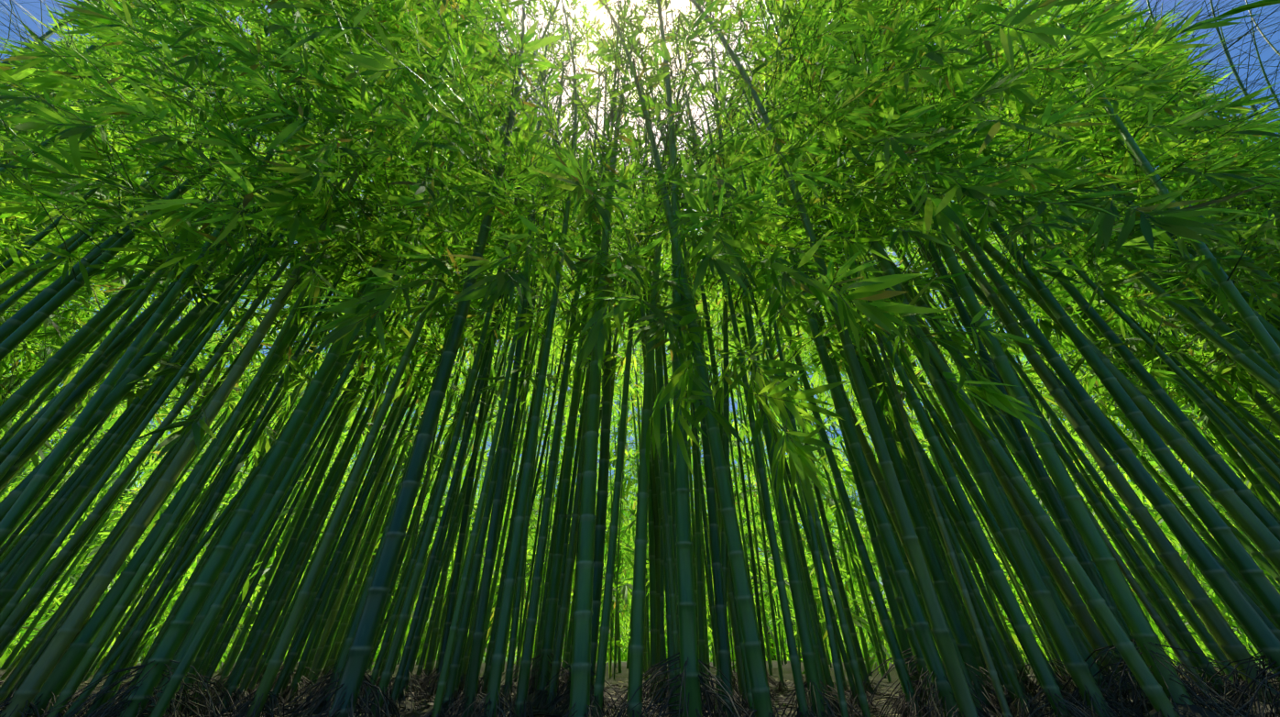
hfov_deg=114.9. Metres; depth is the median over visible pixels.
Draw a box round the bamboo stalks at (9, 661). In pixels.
[0,215,1279,678]
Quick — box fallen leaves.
[0,670,1279,716]
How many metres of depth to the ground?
8.18 m
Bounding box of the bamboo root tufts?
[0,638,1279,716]
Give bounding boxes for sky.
[0,0,1279,656]
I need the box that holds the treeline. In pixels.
[4,469,1266,661]
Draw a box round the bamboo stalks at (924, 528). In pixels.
[0,0,1279,716]
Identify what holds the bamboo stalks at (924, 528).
on the ground
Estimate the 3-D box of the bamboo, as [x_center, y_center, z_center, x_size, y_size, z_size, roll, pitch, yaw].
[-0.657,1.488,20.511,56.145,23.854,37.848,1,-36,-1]
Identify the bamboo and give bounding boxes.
[0,0,1279,677]
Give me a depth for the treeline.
34.37 m
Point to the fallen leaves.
(606, 693)
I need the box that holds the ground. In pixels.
[0,656,1277,716]
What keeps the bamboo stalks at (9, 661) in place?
on the ground
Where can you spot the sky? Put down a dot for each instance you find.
(1268, 53)

